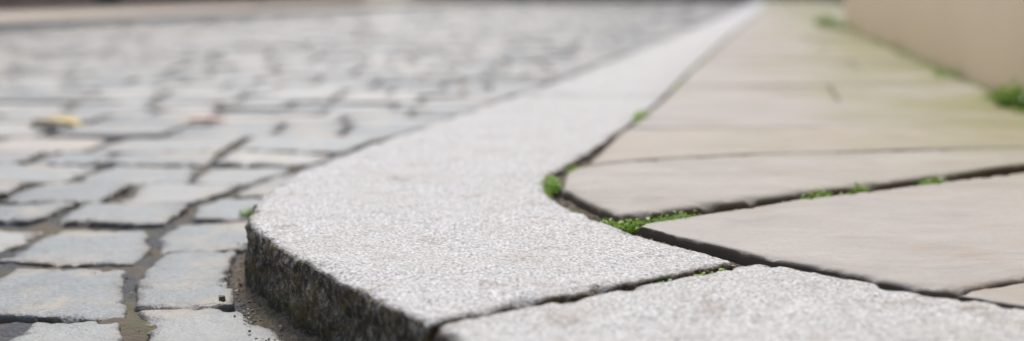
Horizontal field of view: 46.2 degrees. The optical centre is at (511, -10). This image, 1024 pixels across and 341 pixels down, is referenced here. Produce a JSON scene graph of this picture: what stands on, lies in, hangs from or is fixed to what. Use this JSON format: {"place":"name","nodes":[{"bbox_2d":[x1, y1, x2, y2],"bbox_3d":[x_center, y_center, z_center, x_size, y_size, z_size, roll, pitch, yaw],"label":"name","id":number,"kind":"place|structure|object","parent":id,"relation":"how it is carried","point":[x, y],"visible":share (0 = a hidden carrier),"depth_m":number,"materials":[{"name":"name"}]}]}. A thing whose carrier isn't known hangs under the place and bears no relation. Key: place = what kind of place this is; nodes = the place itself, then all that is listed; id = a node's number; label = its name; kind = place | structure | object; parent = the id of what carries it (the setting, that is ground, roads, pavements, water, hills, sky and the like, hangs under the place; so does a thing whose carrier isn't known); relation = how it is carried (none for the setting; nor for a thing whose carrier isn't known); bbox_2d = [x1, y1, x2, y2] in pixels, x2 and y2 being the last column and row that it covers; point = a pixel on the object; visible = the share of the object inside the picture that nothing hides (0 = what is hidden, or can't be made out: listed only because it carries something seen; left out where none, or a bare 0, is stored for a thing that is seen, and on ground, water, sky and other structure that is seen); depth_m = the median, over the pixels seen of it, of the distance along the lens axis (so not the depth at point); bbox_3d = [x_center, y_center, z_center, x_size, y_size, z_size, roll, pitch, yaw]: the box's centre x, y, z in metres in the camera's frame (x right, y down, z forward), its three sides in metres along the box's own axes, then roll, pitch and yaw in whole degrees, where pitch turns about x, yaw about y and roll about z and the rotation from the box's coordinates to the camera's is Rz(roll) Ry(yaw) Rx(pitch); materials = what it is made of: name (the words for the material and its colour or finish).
{"place":"outdoors","nodes":[
{"label":"outdoors","id":0,"kind":"place"},
{"bbox_2d":[0,0,501,20],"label":"sidewalk","id":1,"kind":"structure","parent":0,"point":[41,13],"depth_m":22.70,"materials":[{"name":"grey stone"}]},
{"bbox_2d":[0,2,751,340],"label":"cobblestone road","id":2,"kind":"structure","parent":0,"point":[180,286],"depth_m":4.39,"materials":[{"name":"grey stone"}]},
{"bbox_2d":[29,116,80,124],"bbox_3d":[-1.478,0.421,3.859,0.176,0.022,0.125,0,0,-18],"label":"fallen leaf","id":3,"kind":"object","parent":2,"relation":"on","point":[66,120],"visible":1,"depth_m":3.87,"materials":[{"name":"yellow plant"}]},
{"bbox_2d":[180,115,227,121],"bbox_3d":[-1.005,0.421,3.896,0.102,0.018,0.143,0,0,43],"label":"fallen leaf","id":4,"kind":"object","parent":2,"relation":"on","point":[206,118],"visible":1,"depth_m":3.91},
{"bbox_2d":[239,207,252,216],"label":"weed","id":5,"kind":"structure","parent":2,"relation":"on","point":[246,213],"depth_m":2.36,"materials":[{"name":"green plant"}]},
{"bbox_2d":[233,256,320,340],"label":"dirt","id":6,"kind":"structure","parent":2,"relation":"on","point":[269,317],"depth_m":1.63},
{"bbox_2d":[3,188,737,340],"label":"gravel","id":7,"kind":"structure","parent":2,"relation":"on","point":[223,299],"depth_m":1.82,"materials":[{"name":"grey gravel"}]},
{"bbox_2d":[534,0,843,1],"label":"walls","id":8,"kind":"structure","parent":0,"point":[653,0],"depth_m":46.50,"materials":[{"name":"pink stone"}]},
{"bbox_2d":[553,0,1023,309],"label":"pavement","id":9,"kind":"structure","parent":0,"point":[754,121],"depth_m":2.33,"materials":[{"name":"stone"}]},
{"bbox_2d":[536,46,949,283],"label":"joint grass","id":10,"kind":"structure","parent":9,"relation":"on","point":[553,186],"depth_m":2.07,"materials":[{"name":"green plant"}]},
{"bbox_2d":[814,16,1023,114],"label":"wall base weeds","id":11,"kind":"object","parent":9,"relation":"on","point":[1012,98],"depth_m":3.87,"materials":[{"name":"green plant"}]},
{"label":"ground","id":12,"kind":"structure","parent":0,"visible":0},
{"bbox_2d":[0,0,344,8],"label":"walls","id":13,"kind":"structure","parent":12,"relation":"on","point":[15,4],"depth_m":25.87,"materials":[{"name":"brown stone"}]},
{"bbox_2d":[95,0,261,4],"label":"doors","id":14,"kind":"structure","parent":13,"relation":"attached to","point":[104,2],"depth_m":26.07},
{"bbox_2d":[0,0,533,29],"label":"stone kerb","id":15,"kind":"structure","parent":12,"relation":"on","point":[43,23],"depth_m":17.90,"materials":[{"name":"grey stone"}]},
{"bbox_2d":[0,4,744,340],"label":"road joint mortar","id":16,"kind":"object","parent":12,"relation":"on","point":[132,322],"visible":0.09,"depth_m":2.25,"materials":[{"name":"grey concrete"}]},
{"bbox_2d":[244,0,1023,340],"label":"granite kerb","id":17,"kind":"structure","parent":12,"relation":"on","point":[462,228],"depth_m":1.58,"materials":[{"name":"grey stone"}]},
{"bbox_2d":[844,0,1023,94],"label":"boundary wall","id":18,"kind":"structure","parent":12,"relation":"on","point":[979,42],"depth_m":4.96,"materials":[{"name":"beige paint"}]}
]}

